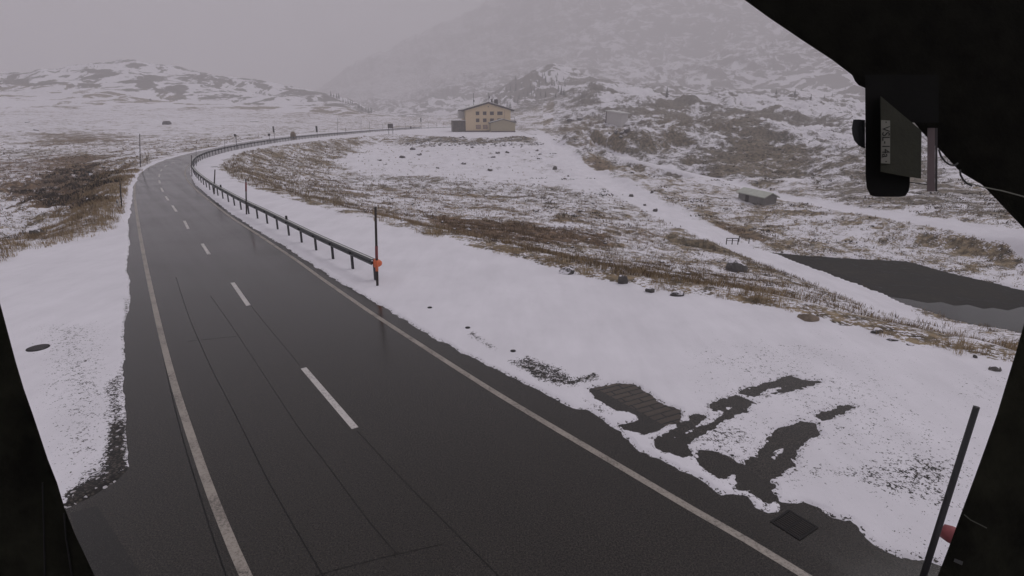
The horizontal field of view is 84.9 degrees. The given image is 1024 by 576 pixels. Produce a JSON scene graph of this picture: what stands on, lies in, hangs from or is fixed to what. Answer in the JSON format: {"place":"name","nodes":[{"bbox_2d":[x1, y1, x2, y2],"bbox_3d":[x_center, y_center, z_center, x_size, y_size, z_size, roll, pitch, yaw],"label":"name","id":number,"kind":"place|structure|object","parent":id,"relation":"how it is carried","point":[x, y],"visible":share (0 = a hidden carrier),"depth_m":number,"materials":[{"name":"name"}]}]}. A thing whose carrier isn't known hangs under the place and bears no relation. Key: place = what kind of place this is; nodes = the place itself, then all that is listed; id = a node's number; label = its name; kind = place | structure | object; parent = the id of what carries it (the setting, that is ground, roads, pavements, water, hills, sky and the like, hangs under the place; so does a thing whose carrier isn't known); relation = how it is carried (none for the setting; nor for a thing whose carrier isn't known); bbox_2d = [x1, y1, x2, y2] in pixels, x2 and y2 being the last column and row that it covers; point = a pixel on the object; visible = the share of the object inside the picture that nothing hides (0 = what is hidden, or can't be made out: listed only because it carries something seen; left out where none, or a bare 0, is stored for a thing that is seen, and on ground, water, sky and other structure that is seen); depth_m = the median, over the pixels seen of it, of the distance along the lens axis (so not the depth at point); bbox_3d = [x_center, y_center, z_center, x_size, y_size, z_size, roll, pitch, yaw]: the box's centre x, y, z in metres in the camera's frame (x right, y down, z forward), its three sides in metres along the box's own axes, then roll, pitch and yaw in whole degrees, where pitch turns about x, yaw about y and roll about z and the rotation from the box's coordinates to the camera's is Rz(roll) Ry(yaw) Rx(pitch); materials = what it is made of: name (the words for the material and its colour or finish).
{"place":"outdoors","nodes":[
{"label":"outdoors","id":0,"kind":"place"},
{"bbox_2d":[0,305,94,575],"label":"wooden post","id":1,"kind":"object","parent":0,"point":[38,537],"visible":1,"depth_m":1.10,"materials":[{"name":"black"}]},
{"bbox_2d":[0,0,485,89],"label":"sky","id":2,"kind":"structure","parent":0,"point":[304,44],"materials":[{"name":"grey"}]},
{"bbox_2d":[221,135,364,206],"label":"bank grass","id":3,"kind":"structure","parent":0,"point":[333,200],"depth_m":79.25,"materials":[{"name":"brown plant"}]},
{"bbox_2d":[65,127,940,575],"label":"road","id":4,"kind":"structure","parent":0,"point":[481,481],"depth_m":11.93,"materials":[{"name":"grey asphalt"}]},
{"bbox_2d":[70,506,141,575],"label":"asphalt patch","id":5,"kind":"object","parent":4,"relation":"on","point":[104,551],"visible":1,"depth_m":9.52,"materials":[{"name":"grey asphalt"}]},
{"bbox_2d":[133,155,252,575],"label":"edge line","id":6,"kind":"object","parent":4,"relation":"on","point":[236,554],"visible":0.99,"depth_m":12.40,"materials":[{"name":"paint"}]},
{"bbox_2d":[158,162,357,428],"bbox_3d":[-28.987,-7.873,49.093,2.764,0.001,90.797,-11,20,-31],"label":"line","id":7,"kind":"object","parent":4,"relation":"on","point":[349,421],"visible":1,"depth_m":15.20,"materials":[{"name":"paint"}]},
{"bbox_2d":[150,278,498,575],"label":"road joint","id":8,"kind":"object","parent":4,"relation":"on","point":[265,474],"visible":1,"depth_m":11.18,"materials":[{"name":"black asphalt"}]},
{"bbox_2d":[184,163,811,575],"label":"edge line","id":9,"kind":"object","parent":4,"relation":"on","point":[788,565],"visible":0.97,"depth_m":12.40,"materials":[{"name":"paint"}]},
{"bbox_2d":[770,510,818,540],"bbox_3d":[5.041,4.225,10.003,0.580,0.021,0.560,-11,20,-31],"label":"drain grate","id":10,"kind":"object","parent":4,"relation":"on","point":[795,525],"visible":1,"depth_m":9.99,"materials":[{"name":"metal"}]},
{"bbox_2d":[0,0,1023,565],"bbox_3d":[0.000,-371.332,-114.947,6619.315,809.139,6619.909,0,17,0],"label":"snowy ground","id":11,"kind":"structure","parent":0,"point":[876,464],"depth_m":61.82,"materials":[{"name":"white snow"}]},
{"bbox_2d":[29,228,43,234],"bbox_3d":[-31.984,-3.537,37.864,1.051,1.098,0.739,6,18,18],"label":"boulder","id":12,"kind":"object","parent":11,"relation":"on","point":[34,230],"visible":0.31,"depth_m":37.49,"materials":[{"name":"grey stone"}]},
{"bbox_2d":[26,344,49,351],"bbox_3d":[-14.788,1.866,17.470,0.600,0.032,0.600,0,17,0],"label":"manhole cover","id":13,"kind":"object","parent":11,"relation":"on","point":[39,347],"visible":1,"depth_m":17.45,"materials":[{"name":"metal"}]},
{"bbox_2d":[7,163,127,208],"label":"dark heather","id":14,"kind":"object","parent":11,"relation":"on","point":[50,196],"visible":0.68,"depth_m":66.66,"materials":[{"name":"brown plant"}]},
{"bbox_2d":[0,168,142,261],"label":"dry grass","id":15,"kind":"structure","parent":11,"relation":"on","point":[104,201],"depth_m":41.69,"materials":[{"name":"brown plant"}]},
{"bbox_2d":[119,182,121,206],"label":"snow pole","id":16,"kind":"object","parent":11,"relation":"on","point":[120,193],"visible":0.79,"depth_m":43.88,"materials":[{"name":"brown wood"}]},
{"bbox_2d":[162,121,171,124],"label":"hut","id":17,"kind":"object","parent":11,"relation":"on","point":[166,122],"visible":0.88,"depth_m":293.06,"materials":[{"name":"metal"}]},
{"bbox_2d":[245,179,246,213],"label":"snow pole","id":18,"kind":"object","parent":11,"relation":"on","point":[246,194],"visible":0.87,"depth_m":40.42,"materials":[{"name":"brown wood"}]},
{"bbox_2d":[192,127,419,279],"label":"guardrail","id":19,"kind":"object","parent":11,"relation":"on","point":[351,252],"visible":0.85,"depth_m":35.55,"materials":[{"name":"metal"}]},
{"bbox_2d":[3,160,743,245],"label":"heather","id":20,"kind":"object","parent":11,"relation":"on","point":[507,227],"visible":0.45,"depth_m":57.82,"materials":[{"name":"brown plant"}]},
{"bbox_2d":[374,207,378,285],"bbox_3d":[-5.667,-1.633,23.408,0.266,3.522,0.122,0,17,0],"label":"snow pole","id":21,"kind":"object","parent":11,"relation":"on","point":[376,252],"visible":0.91,"depth_m":23.37,"materials":[{"name":"brown wood"}]},
{"bbox_2d":[397,136,543,147],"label":"stone rubble","id":22,"kind":"object","parent":11,"relation":"on","point":[420,143],"visible":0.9,"depth_m":167.21,"materials":[{"name":"grey stone"}]},
{"bbox_2d":[451,93,515,131],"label":"hotel","id":23,"kind":"structure","parent":11,"relation":"on","point":[491,116],"depth_m":234.25,"materials":[{"name":"beige paint"}]},
{"bbox_2d":[0,97,1001,294],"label":"scattered stones","id":24,"kind":"object","parent":11,"relation":"on","point":[412,204],"visible":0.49,"depth_m":70.34,"materials":[{"name":"grey stone"}]},
{"bbox_2d":[559,267,574,274],"bbox_3d":[2.537,-0.712,25.660,0.702,0.481,0.511,-8,19,-25],"label":"boulder","id":25,"kind":"object","parent":11,"relation":"on","point":[567,270],"visible":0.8,"depth_m":25.56,"materials":[{"name":"grey stone"}]},
{"bbox_2d":[605,110,629,126],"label":"mountain house","id":26,"kind":"structure","parent":11,"relation":"on","point":[617,118],"depth_m":236.12,"materials":[{"name":"grey wood"}]},
{"bbox_2d":[618,275,627,283],"bbox_3d":[4.763,-0.254,24.190,0.453,0.696,0.317,-6,18,-18],"label":"boulder","id":27,"kind":"object","parent":11,"relation":"on","point":[622,279],"visible":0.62,"depth_m":24.02,"materials":[{"name":"grey stone"}]},
{"bbox_2d":[645,288,654,292],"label":"boulder","id":28,"kind":"object","parent":11,"relation":"on","point":[650,290],"visible":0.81,"depth_m":22.89,"materials":[{"name":"grey stone"}]},
{"bbox_2d":[670,290,683,296],"bbox_3d":[6.662,0.277,22.570,0.606,0.371,0.414,-8,19,-24],"label":"boulder","id":29,"kind":"object","parent":11,"relation":"on","point":[678,293],"visible":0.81,"depth_m":22.44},
{"bbox_2d":[372,210,1017,360],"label":"dry grass","id":30,"kind":"structure","parent":11,"relation":"on","point":[440,232],"depth_m":25.41,"materials":[{"name":"brown plant"}]},
{"bbox_2d":[726,238,738,244],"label":"footbridge railing","id":31,"kind":"object","parent":11,"relation":"on","point":[732,240],"visible":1,"depth_m":63.19,"materials":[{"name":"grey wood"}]},
{"bbox_2d":[725,258,747,272],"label":"boulder","id":32,"kind":"object","parent":11,"relation":"on","point":[733,265],"visible":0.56,"depth_m":47.29,"materials":[{"name":"grey stone"}]},
{"bbox_2d":[736,187,779,205],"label":"stone shed","id":33,"kind":"structure","parent":11,"relation":"on","point":[752,196],"depth_m":91.31,"materials":[{"name":"grey stone"}]},
{"bbox_2d":[672,375,855,482],"bbox_3d":[5.867,3.209,13.332,7.500,0.001,6.133,-2,17,-6],"label":"parking area","id":34,"kind":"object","parent":11,"relation":"on","point":[790,440],"visible":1,"depth_m":13.05,"materials":[{"name":"asphalt"}]},
{"bbox_2d":[593,383,681,425],"bbox_3d":[3.030,2.937,14.196,2.203,0.001,2.704,-9,20,-28],"label":"paved patch","id":35,"kind":"object","parent":34,"relation":"on","point":[635,397],"visible":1,"depth_m":14.26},
{"bbox_2d":[530,86,1021,269],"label":"dwarf shrubs","id":36,"kind":"object","parent":11,"relation":"on","point":[575,215],"visible":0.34,"depth_m":95.83,"materials":[{"name":"brown plant"}]},
{"bbox_2d":[797,314,818,321],"bbox_3d":[10.568,1.097,19.943,0.726,0.455,0.580,0,17,0],"label":"boulder","id":37,"kind":"object","parent":11,"relation":"on","point":[809,317],"visible":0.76,"depth_m":19.73,"materials":[{"name":"brown stone"}]},
{"bbox_2d":[871,327,882,333],"bbox_3d":[12.182,1.446,18.709,0.427,0.262,0.270,0,17,0],"label":"boulder","id":38,"kind":"object","parent":11,"relation":"on","point":[875,329],"visible":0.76,"depth_m":18.60,"materials":[{"name":"grey stone"}]},
{"bbox_2d":[886,337,898,340],"bbox_3d":[12.282,1.676,18.108,0.351,0.154,0.243,0,17,0],"label":"boulder","id":39,"kind":"object","parent":11,"relation":"on","point":[891,339],"visible":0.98,"depth_m":18.04,"materials":[{"name":"grey stone"}]},
{"bbox_2d":[920,406,979,575],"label":"snow pole","id":40,"kind":"object","parent":11,"relation":"on","point":[938,527],"visible":1,"depth_m":7.69,"materials":[{"name":"black plastic"}]},
{"bbox_2d":[940,524,955,542],"bbox_3d":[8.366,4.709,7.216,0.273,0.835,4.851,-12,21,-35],"label":"reflector","id":41,"kind":"object","parent":40,"relation":"attached to","point":[947,533],"visible":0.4,"depth_m":8.86,"materials":[{"name":"red plastic"}]},
{"bbox_2d":[988,366,1001,371],"bbox_3d":[13.776,2.319,15.962,0.352,0.218,0.250,0,17,0],"label":"boulder","id":42,"kind":"object","parent":11,"relation":"on","point":[995,368],"visible":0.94,"depth_m":15.90,"materials":[{"name":"grey stone"}]},
{"bbox_2d":[0,134,1023,349],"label":"meadow grass","id":43,"kind":"structure","parent":0,"point":[698,273],"depth_m":56.62,"materials":[{"name":"brown plant"}]},
{"bbox_2d":[702,274,999,355],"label":"tall grass","id":44,"kind":"structure","parent":0,"point":[759,296],"depth_m":21.97,"materials":[{"name":"brown plant"}]},
{"bbox_2d":[745,0,1023,227],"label":"roof beam","id":45,"kind":"structure","parent":0,"point":[970,53],"depth_m":1.50,"materials":[{"name":"black"}]},
{"bbox_2d":[852,75,938,196],"bbox_3d":[0.966,-0.386,1.423,0.179,0.304,0.311,12,21,34],"label":"traffic camera","id":46,"kind":"object","parent":45,"relation":"hanging from","point":[887,134],"visible":1,"depth_m":1.36,"materials":[{"name":"metal"}]},
{"bbox_2d":[910,128,937,190],"bbox_3d":[1.062,-0.323,1.415,0.056,0.157,0.117,16,23,42],"label":"mounting bracket","id":47,"kind":"object","parent":46,"relation":"attached to","point":[932,144],"visible":0.9,"depth_m":1.40,"materials":[{"name":"metal"}]},
{"bbox_2d":[938,149,958,165],"bbox_3d":[1.129,-0.337,1.448,0.054,0.042,0.010,4,18,12],"label":"cable","id":48,"kind":"object","parent":45,"relation":"hanging from","point":[943,159],"visible":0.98,"depth_m":1.45,"materials":[{"name":"black plastic"}]},
{"bbox_2d":[959,169,971,185],"bbox_3d":[1.174,-0.285,1.448,0.036,0.042,0.008,7,18,21],"label":"cable","id":49,"kind":"object","parent":45,"relation":"hanging from","point":[961,176],"visible":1,"depth_m":1.45,"materials":[{"name":"black plastic"}]},
{"bbox_2d":[968,182,1023,196],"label":"cable","id":50,"kind":"object","parent":45,"relation":"hanging from","point":[995,189],"visible":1,"depth_m":1.44,"materials":[{"name":"grey plastic"}]},
{"bbox_2d":[773,253,1023,309],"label":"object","id":51,"kind":"structure","parent":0,"point":[906,280],"depth_m":52.35,"materials":[{"name":"grey liquid"}]},
{"bbox_2d":[888,296,1023,332],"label":"pond water","id":52,"kind":"structure","parent":0,"point":[1011,320],"depth_m":44.22,"materials":[{"name":"grey liquid"}]},
{"bbox_2d":[938,325,1023,575],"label":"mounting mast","id":53,"kind":"object","parent":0,"point":[987,538],"visible":1,"depth_m":1.20,"materials":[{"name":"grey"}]}
]}

